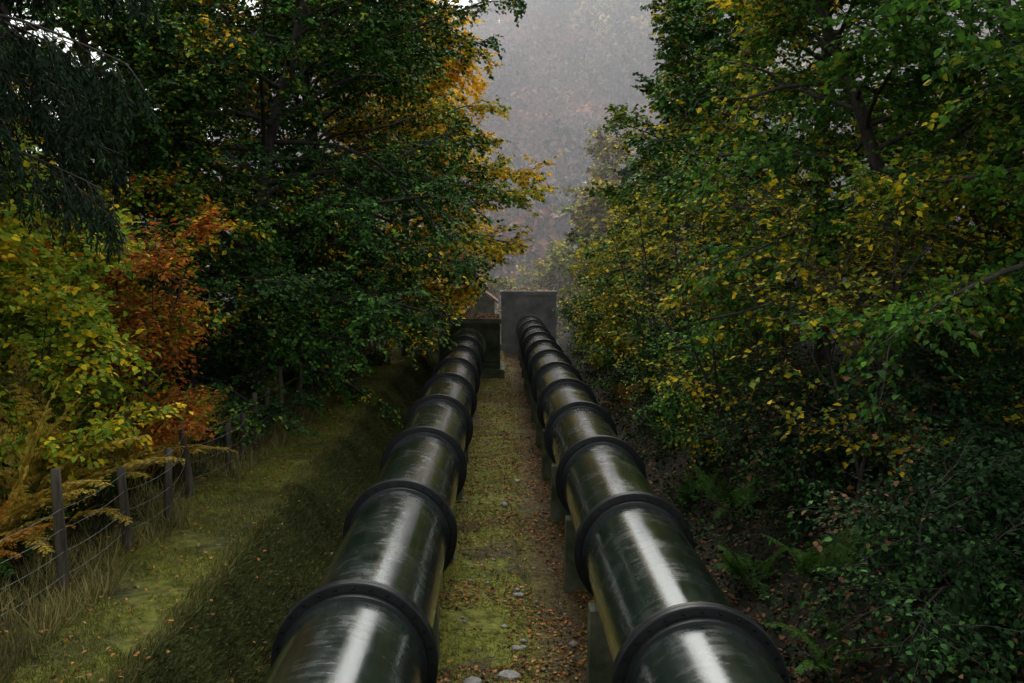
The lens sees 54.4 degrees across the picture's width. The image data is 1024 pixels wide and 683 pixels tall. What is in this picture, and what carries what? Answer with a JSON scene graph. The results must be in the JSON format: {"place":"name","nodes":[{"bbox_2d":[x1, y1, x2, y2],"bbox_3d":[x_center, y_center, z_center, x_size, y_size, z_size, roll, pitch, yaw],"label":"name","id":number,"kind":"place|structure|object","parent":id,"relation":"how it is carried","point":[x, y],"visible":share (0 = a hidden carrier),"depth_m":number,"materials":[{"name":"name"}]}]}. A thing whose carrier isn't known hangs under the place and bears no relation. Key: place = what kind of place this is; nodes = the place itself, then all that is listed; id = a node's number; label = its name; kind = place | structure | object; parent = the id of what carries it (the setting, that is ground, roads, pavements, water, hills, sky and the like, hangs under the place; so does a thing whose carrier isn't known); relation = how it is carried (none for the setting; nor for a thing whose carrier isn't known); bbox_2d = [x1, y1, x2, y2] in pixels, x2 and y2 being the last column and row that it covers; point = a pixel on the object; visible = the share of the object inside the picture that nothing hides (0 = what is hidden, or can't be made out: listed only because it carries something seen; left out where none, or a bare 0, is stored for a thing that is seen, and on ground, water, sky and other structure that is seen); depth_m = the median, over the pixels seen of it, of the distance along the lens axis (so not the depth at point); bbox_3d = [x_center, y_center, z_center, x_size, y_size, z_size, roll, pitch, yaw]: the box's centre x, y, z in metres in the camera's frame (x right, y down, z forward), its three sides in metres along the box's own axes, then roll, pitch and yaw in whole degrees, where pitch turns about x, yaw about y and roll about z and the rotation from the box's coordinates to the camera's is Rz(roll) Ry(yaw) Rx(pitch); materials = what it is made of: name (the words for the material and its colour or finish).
{"place":"outdoors","nodes":[
{"label":"outdoors","id":0,"kind":"place"},
{"bbox_2d":[7,0,490,154],"label":"sky","id":1,"kind":"structure","parent":0,"point":[461,2],"materials":[{"name":"white"}]},
{"bbox_2d":[0,230,1023,682],"bbox_3d":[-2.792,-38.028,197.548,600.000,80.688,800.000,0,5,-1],"label":"ground","id":2,"kind":"structure","parent":0,"point":[148,620],"depth_m":12.96,"materials":[{"name":"green plant"}]},
{"bbox_2d":[0,470,11,543],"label":"bracken fern","id":3,"kind":"object","parent":2,"relation":"on","point":[0,475],"visible":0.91,"depth_m":11.27,"materials":[{"name":"brown plant"}]},
{"bbox_2d":[0,489,29,578],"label":"bracken fern","id":4,"kind":"object","parent":2,"relation":"on","point":[3,559],"visible":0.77,"depth_m":10.27,"materials":[{"name":"brown plant"}]},
{"bbox_2d":[0,501,71,561],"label":"bracken fern","id":5,"kind":"object","parent":2,"relation":"on","point":[48,530],"visible":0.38,"depth_m":11.22,"materials":[{"name":"brown plant"}]},
{"bbox_2d":[0,497,75,558],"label":"bracken fern","id":6,"kind":"object","parent":2,"relation":"on","point":[26,532],"visible":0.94,"depth_m":10.48,"materials":[{"name":"brown plant"}]},
{"bbox_2d":[0,488,95,555],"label":"bracken fern","id":7,"kind":"object","parent":2,"relation":"on","point":[42,502],"visible":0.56,"depth_m":10.76,"materials":[{"name":"brown plant"}]},
{"bbox_2d":[5,0,101,203],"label":"spruce tree","id":8,"kind":"object","parent":2,"relation":"on","point":[16,92],"visible":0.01,"depth_m":21.49,"materials":[{"name":"green plant"}]},
{"bbox_2d":[0,340,108,506],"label":"bracken fern","id":9,"kind":"object","parent":2,"relation":"on","point":[36,413],"visible":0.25,"depth_m":12.45,"materials":[{"name":"yellow plant"}]},
{"bbox_2d":[0,381,111,556],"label":"bracken fern","id":10,"kind":"object","parent":2,"relation":"on","point":[22,503],"visible":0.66,"depth_m":11.42,"materials":[{"name":"yellow plant"}]},
{"bbox_2d":[0,77,128,437],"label":"hazel bush","id":11,"kind":"object","parent":2,"relation":"on","point":[71,234],"visible":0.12,"depth_m":14.31,"materials":[{"name":"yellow plant"}]},
{"bbox_2d":[0,417,131,525],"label":"bracken fern","id":12,"kind":"object","parent":2,"relation":"on","point":[88,511],"visible":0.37,"depth_m":12.16,"materials":[{"name":"brown plant"}]},
{"bbox_2d":[0,383,134,485],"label":"bracken fern","id":13,"kind":"object","parent":2,"relation":"on","point":[51,421],"visible":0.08,"depth_m":12.88,"materials":[{"name":"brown plant"}]},
{"bbox_2d":[22,447,130,518],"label":"bracken fern","id":14,"kind":"object","parent":2,"relation":"on","point":[111,478],"visible":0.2,"depth_m":13.09,"materials":[{"name":"brown plant"}]},
{"bbox_2d":[3,397,151,500],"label":"bracken fern","id":15,"kind":"object","parent":2,"relation":"on","point":[79,426],"visible":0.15,"depth_m":13.12,"materials":[{"name":"brown plant"}]},
{"bbox_2d":[0,0,166,276],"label":"spruce tree","id":16,"kind":"object","parent":2,"relation":"on","point":[35,111],"visible":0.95,"depth_m":11.64,"materials":[{"name":"green plant"}]},
{"bbox_2d":[0,396,184,518],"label":"bracken fern","id":17,"kind":"object","parent":2,"relation":"on","point":[97,474],"visible":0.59,"depth_m":12.10,"materials":[{"name":"brown plant"}]},
{"bbox_2d":[0,136,193,503],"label":"hazel bush","id":18,"kind":"object","parent":2,"relation":"on","point":[13,294],"visible":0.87,"depth_m":12.38,"materials":[{"name":"green plant"}]},
{"bbox_2d":[0,0,247,406],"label":"beech tree","id":19,"kind":"object","parent":2,"relation":"on","point":[70,21],"visible":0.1,"depth_m":18.33,"materials":[{"name":"green plant"}]},
{"bbox_2d":[5,154,247,422],"bbox_3d":[-7.303,-0.679,17.494,4.609,5.254,5.095,0,5,-1],"label":"bush","id":20,"kind":"object","parent":2,"relation":"on","point":[168,182],"visible":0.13,"depth_m":17.83,"materials":[{"name":"green plant"}]},
{"bbox_2d":[20,174,236,460],"bbox_3d":[-5.940,-0.176,15.278,4.020,4.743,2.818,2,5,27],"label":"rowan bush","id":21,"kind":"object","parent":2,"relation":"on","point":[167,317],"visible":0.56,"depth_m":14.86,"materials":[{"name":"orange plant"}]},
{"bbox_2d":[65,373,208,497],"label":"bracken fern","id":22,"kind":"object","parent":2,"relation":"on","point":[116,452],"visible":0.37,"depth_m":14.13,"materials":[{"name":"brown plant"}]},
{"bbox_2d":[112,386,188,473],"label":"bracken fern","id":23,"kind":"object","parent":2,"relation":"on","point":[161,433],"visible":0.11,"depth_m":16.28,"materials":[{"name":"brown plant"}]},
{"bbox_2d":[86,387,237,490],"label":"bracken fern","id":24,"kind":"object","parent":2,"relation":"on","point":[134,448],"visible":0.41,"depth_m":14.76,"materials":[{"name":"brown plant"}]},
{"bbox_2d":[8,0,317,298],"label":"beech tree","id":25,"kind":"object","parent":2,"relation":"on","point":[85,39],"visible":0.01,"depth_m":26.24,"materials":[{"name":"green plant"}]},
{"bbox_2d":[120,217,244,404],"bbox_3d":[-7.958,-0.740,21.769,4.545,5.114,4.690,-3,6,-34],"label":"holly shrub","id":26,"kind":"object","parent":2,"relation":"on","point":[178,382],"visible":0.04,"depth_m":22.24,"materials":[{"name":"green plant"}]},
{"bbox_2d":[154,390,215,462],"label":"bracken fern","id":27,"kind":"object","parent":2,"relation":"on","point":[189,438],"visible":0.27,"depth_m":16.96,"materials":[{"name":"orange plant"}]},
{"bbox_2d":[5,0,368,454],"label":"beech tree","id":28,"kind":"object","parent":2,"relation":"on","point":[174,88],"visible":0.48,"depth_m":18.58,"materials":[{"name":"green plant"}]},
{"bbox_2d":[0,331,387,615],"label":"wire fence","id":29,"kind":"object","parent":2,"relation":"on","point":[61,551],"visible":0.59,"depth_m":13.33,"materials":[{"name":"grey wood"}]},
{"bbox_2d":[158,387,234,447],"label":"bracken fern","id":30,"kind":"object","parent":2,"relation":"on","point":[214,402],"visible":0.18,"depth_m":18.23,"materials":[{"name":"brown plant"}]},
{"bbox_2d":[193,388,251,443],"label":"bracken fern","id":31,"kind":"object","parent":2,"relation":"on","point":[217,416],"visible":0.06,"depth_m":18.27,"materials":[{"name":"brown plant"}]},
{"bbox_2d":[92,0,392,313],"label":"beech tree","id":32,"kind":"object","parent":2,"relation":"on","point":[251,18],"visible":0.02,"depth_m":34.36,"materials":[{"name":"green plant"}]},
{"bbox_2d":[215,392,279,433],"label":"bracken fern","id":33,"kind":"object","parent":2,"relation":"on","point":[226,398],"visible":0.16,"depth_m":19.94,"materials":[{"name":"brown plant"}]},
{"bbox_2d":[216,378,299,409],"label":"bracken fern","id":34,"kind":"object","parent":2,"relation":"on","point":[265,384],"visible":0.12,"depth_m":21.84,"materials":[{"name":"green plant"}]},
{"bbox_2d":[237,372,297,398],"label":"bracken fern","id":35,"kind":"object","parent":2,"relation":"on","point":[276,380],"visible":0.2,"depth_m":23.52,"materials":[{"name":"green plant"}]},
{"bbox_2d":[17,0,526,426],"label":"beech tree","id":36,"kind":"object","parent":2,"relation":"on","point":[346,202],"visible":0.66,"depth_m":21.81,"materials":[{"name":"green plant"}]},
{"bbox_2d":[272,371,303,391],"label":"bracken fern","id":37,"kind":"object","parent":2,"relation":"on","point":[291,383],"visible":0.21,"depth_m":25.65,"materials":[{"name":"green plant"}]},
{"bbox_2d":[0,334,594,682],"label":"grass","id":38,"kind":"structure","parent":2,"relation":"on","point":[62,606],"depth_m":12.11,"materials":[{"name":"green plant"}]},
{"bbox_2d":[96,0,507,396],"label":"beech tree","id":39,"kind":"object","parent":2,"relation":"on","point":[420,61],"visible":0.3,"depth_m":28.48,"materials":[{"name":"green plant"}]},
{"bbox_2d":[218,228,393,390],"bbox_3d":[-5.418,-0.458,26.340,4.774,5.178,4.251,2,5,20],"label":"holly shrub","id":40,"kind":"object","parent":2,"relation":"on","point":[303,263],"visible":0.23,"depth_m":25.65,"materials":[{"name":"green plant"}]},
{"bbox_2d":[280,237,407,366],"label":"holly shrub","id":41,"kind":"object","parent":2,"relation":"on","point":[374,362],"visible":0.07,"depth_m":33.32,"materials":[{"name":"green plant"}]},
{"bbox_2d":[263,331,483,682],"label":"penstock pipe","id":42,"kind":"object","parent":2,"relation":"on","point":[366,610],"visible":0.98,"depth_m":8.90,"materials":[{"name":"black metal"}]},
{"bbox_2d":[334,108,462,284],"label":"birch tree","id":43,"kind":"object","parent":2,"relation":"on","point":[388,207],"depth_m":64.62,"materials":[{"name":"green plant"}]},
{"bbox_2d":[319,85,513,318],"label":"beech tree","id":44,"kind":"object","parent":2,"relation":"on","point":[481,223],"visible":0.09,"depth_m":47.60,"materials":[{"name":"green plant"}]},
{"bbox_2d":[279,0,561,355],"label":"beech tree","id":45,"kind":"object","parent":2,"relation":"on","point":[491,244],"visible":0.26,"depth_m":36.26,"materials":[{"name":"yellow plant"}]},
{"bbox_2d":[439,314,504,379],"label":"anchor block","id":46,"kind":"structure","parent":2,"relation":"on","point":[487,331],"depth_m":36.11,"materials":[{"name":"concrete"}]},
{"bbox_2d":[450,288,554,318],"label":"leaves on blocks","id":47,"kind":"object","parent":46,"relation":"on","point":[489,315],"visible":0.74,"depth_m":38.25,"materials":[{"name":"brown plant"}]},
{"bbox_2d":[457,289,497,313],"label":"stone hut","id":48,"kind":"object","parent":2,"relation":"on","point":[484,304],"visible":0.16,"depth_m":52.70,"materials":[{"name":"stone"}]},
{"bbox_2d":[439,219,518,326],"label":"birch tree","id":49,"kind":"object","parent":2,"relation":"on","point":[496,287],"visible":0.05,"depth_m":72.24,"materials":[{"name":"yellow plant"}]},
{"bbox_2d":[0,330,1023,682],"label":"fallen leaves","id":50,"kind":"object","parent":2,"relation":"on","point":[492,588],"visible":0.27,"depth_m":13.24,"materials":[{"name":"brown plant"}]},
{"bbox_2d":[448,378,577,682],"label":"stones","id":51,"kind":"object","parent":2,"relation":"on","point":[511,674],"visible":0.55,"depth_m":11.28,"materials":[{"name":"grey stone"}]},
{"bbox_2d":[494,260,559,331],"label":"birch tree","id":52,"kind":"object","parent":2,"relation":"on","point":[526,278],"visible":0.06,"depth_m":94.70,"materials":[{"name":"yellow plant"}]},
{"bbox_2d":[500,289,558,353],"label":"anchor block","id":53,"kind":"structure","parent":2,"relation":"on","point":[516,306],"depth_m":47.04,"materials":[{"name":"concrete"}]},
{"bbox_2d":[519,237,583,339],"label":"birch tree","id":54,"kind":"object","parent":2,"relation":"on","point":[546,266],"visible":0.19,"depth_m":76.47,"materials":[{"name":"green plant"}]},
{"bbox_2d":[552,285,608,358],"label":"bramble shrub","id":55,"kind":"object","parent":2,"relation":"on","point":[566,308],"visible":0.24,"depth_m":41.82,"materials":[{"name":"green plant"}]},
{"bbox_2d":[549,176,646,322],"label":"birch tree","id":56,"kind":"object","parent":2,"relation":"on","point":[591,208],"visible":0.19,"depth_m":60.06,"materials":[{"name":"green plant"}]},
{"bbox_2d":[569,288,626,369],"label":"bramble shrub","id":57,"kind":"object","parent":2,"relation":"on","point":[592,324],"visible":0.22,"depth_m":34.67,"materials":[{"name":"green plant"}]},
{"bbox_2d":[558,235,645,346],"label":"hazel bush","id":58,"kind":"object","parent":2,"relation":"on","point":[584,266],"visible":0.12,"depth_m":38.47,"materials":[{"name":"green plant"}]},
{"bbox_2d":[552,124,661,331],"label":"birch tree","id":59,"kind":"object","parent":2,"relation":"on","point":[605,148],"visible":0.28,"depth_m":68.02,"materials":[{"name":"green plant"}]},
{"bbox_2d":[597,380,641,410],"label":"bracken fern","id":60,"kind":"object","parent":2,"relation":"on","point":[623,396],"visible":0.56,"depth_m":26.17,"materials":[{"name":"green plant"}]},
{"bbox_2d":[578,298,668,398],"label":"bramble shrub","id":61,"kind":"object","parent":2,"relation":"on","point":[602,350],"visible":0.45,"depth_m":28.75,"materials":[{"name":"green plant"}]},
{"bbox_2d":[581,205,692,377],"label":"hazel bush","id":62,"kind":"object","parent":2,"relation":"on","point":[623,237],"visible":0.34,"depth_m":29.99,"materials":[{"name":"green plant"}]},
{"bbox_2d":[516,315,788,682],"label":"penstock pipe","id":63,"kind":"object","parent":2,"relation":"on","point":[661,610],"visible":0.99,"depth_m":9.58,"materials":[{"name":"black metal"}]},
{"bbox_2d":[643,411,681,449],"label":"bracken fern","id":64,"kind":"object","parent":2,"relation":"on","point":[657,430],"visible":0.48,"depth_m":20.29,"materials":[{"name":"green plant"}]},
{"bbox_2d":[566,54,765,310],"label":"alder tree","id":65,"kind":"object","parent":2,"relation":"on","point":[624,172],"visible":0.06,"depth_m":44.77,"materials":[{"name":"green plant"}]},
{"bbox_2d":[614,299,719,440],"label":"bramble shrub","id":66,"kind":"object","parent":2,"relation":"on","point":[634,328],"visible":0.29,"depth_m":22.97,"materials":[{"name":"green plant"}]},
{"bbox_2d":[575,0,783,334],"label":"alder tree","id":67,"kind":"object","parent":2,"relation":"on","point":[620,117],"visible":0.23,"depth_m":35.40,"materials":[{"name":"green plant"}]},
{"bbox_2d":[596,155,766,415],"bbox_3d":[3.723,-1.340,22.231,3.866,5.987,5.242,0,5,-1],"label":"hazel bush","id":68,"kind":"object","parent":2,"relation":"on","point":[646,208],"visible":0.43,"depth_m":21.85,"materials":[{"name":"green plant"}]},
{"bbox_2d":[669,469,718,506],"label":"bracken fern","id":69,"kind":"object","parent":2,"relation":"on","point":[685,489],"visible":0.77,"depth_m":16.74,"materials":[{"name":"green plant"}]},
{"bbox_2d":[632,315,778,480],"bbox_3d":[3.491,1.157,17.667,3.283,3.282,3.285,5,6,44],"label":"bramble shrub","id":70,"kind":"object","parent":2,"relation":"on","point":[679,404],"visible":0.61,"depth_m":17.55,"materials":[{"name":"green plant"}]},
{"bbox_2d":[692,464,764,522],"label":"bracken fern","id":71,"kind":"object","parent":2,"relation":"on","point":[736,498],"visible":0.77,"depth_m":15.06,"materials":[{"name":"green plant"}]},
{"bbox_2d":[578,0,881,357],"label":"alder tree","id":72,"kind":"object","parent":2,"relation":"on","point":[695,33],"visible":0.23,"depth_m":26.20,"materials":[{"name":"green plant"}]},
{"bbox_2d":[710,541,788,595],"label":"bracken fern","id":73,"kind":"object","parent":2,"relation":"on","point":[766,564],"visible":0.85,"depth_m":12.52,"materials":[{"name":"green plant"}]},
{"bbox_2d":[626,116,890,453],"bbox_3d":[4.255,-0.939,16.647,4.695,5.688,3.826,0,5,-1],"label":"hazel bush","id":74,"kind":"object","parent":2,"relation":"on","point":[709,386],"visible":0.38,"depth_m":16.15,"materials":[{"name":"green plant"}]},
{"bbox_2d":[664,330,888,544],"bbox_3d":[4.005,1.202,13.470,3.171,2.698,3.224,-3,5,-32],"label":"bramble shrub","id":75,"kind":"object","parent":2,"relation":"on","point":[779,454],"visible":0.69,"depth_m":13.12,"materials":[{"name":"green plant"}]},
{"bbox_2d":[560,309,1023,682],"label":"ivy undergrowth","id":76,"kind":"object","parent":2,"relation":"on","point":[839,667],"visible":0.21,"depth_m":12.83,"materials":[{"name":"green plant"}]},
{"bbox_2d":[760,523,876,596],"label":"bracken fern","id":77,"kind":"object","parent":2,"relation":"on","point":[805,562],"visible":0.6,"depth_m":11.01,"materials":[{"name":"green plant"}]},
{"bbox_2d":[761,610,875,682],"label":"bracken fern","id":78,"kind":"object","parent":2,"relation":"on","point":[825,665],"visible":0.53,"depth_m":9.66,"materials":[{"name":"green plant"}]},
{"bbox_2d":[649,0,1023,375],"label":"alder tree","id":79,"kind":"object","parent":2,"relation":"on","point":[773,102],"visible":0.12,"depth_m":18.14,"materials":[{"name":"green plant"}]},
{"bbox_2d":[657,0,1023,431],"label":"alder tree","id":80,"kind":"object","parent":2,"relation":"on","point":[907,47],"visible":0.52,"depth_m":14.00,"materials":[{"name":"green plant"}]},
{"bbox_2d":[722,110,1023,509],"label":"hazel bush","id":81,"kind":"object","parent":2,"relation":"on","point":[832,295],"visible":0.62,"depth_m":11.60,"materials":[{"name":"green plant"}]},
{"bbox_2d":[776,0,1023,446],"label":"alder tree","id":82,"kind":"object","parent":2,"relation":"on","point":[994,278],"visible":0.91,"depth_m":9.96,"materials":[{"name":"green plant"}]},
{"bbox_2d":[779,400,1023,682],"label":"bramble shrub","id":83,"kind":"object","parent":2,"relation":"on","point":[974,486],"visible":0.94,"depth_m":8.40,"materials":[{"name":"green plant"}]},
{"bbox_2d":[807,0,1023,325],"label":"alder tree","id":84,"kind":"object","parent":2,"relation":"on","point":[991,25],"visible":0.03,"depth_m":21.09,"materials":[{"name":"green plant"}]},
{"bbox_2d":[815,322,1023,551],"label":"bramble shrub","id":85,"kind":"object","parent":2,"relation":"on","point":[955,405],"visible":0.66,"depth_m":10.59,"materials":[{"name":"green plant"}]},
{"bbox_2d":[850,479,1018,592],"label":"bracken fern","id":86,"kind":"object","parent":2,"relation":"on","point":[935,538],"visible":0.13,"depth_m":9.79,"materials":[{"name":"green plant"}]},
{"bbox_2d":[870,557,1023,682],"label":"bracken fern","id":87,"kind":"object","parent":2,"relation":"on","point":[952,608],"visible":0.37,"depth_m":8.29,"materials":[{"name":"green plant"}]},
{"bbox_2d":[889,65,1023,395],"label":"alder tree","id":88,"kind":"object","parent":2,"relation":"on","point":[1008,332],"visible":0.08,"depth_m":13.26,"materials":[{"name":"green plant"}]},
{"bbox_2d":[947,530,1023,589],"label":"bracken fern","id":89,"kind":"object","parent":2,"relation":"on","point":[1020,543],"visible":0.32,"depth_m":8.53,"materials":[{"name":"green plant"}]},
{"bbox_2d":[954,433,1022,546],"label":"bracken fern","id":90,"kind":"object","parent":2,"relation":"on","point":[982,506],"visible":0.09,"depth_m":9.65,"materials":[{"name":"green plant"}]},
{"bbox_2d":[38,0,1022,332],"bbox_3d":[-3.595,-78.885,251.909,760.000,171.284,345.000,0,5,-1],"label":"hill","id":91,"kind":"structure","parent":0,"point":[654,118],"depth_m":202.10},
{"bbox_2d":[61,0,1023,336],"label":"hillside trees","id":92,"kind":"object","parent":91,"relation":"on","point":[541,38],"visible":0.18,"depth_m":197.19,"materials":[{"name":"grey plant"}]}
]}

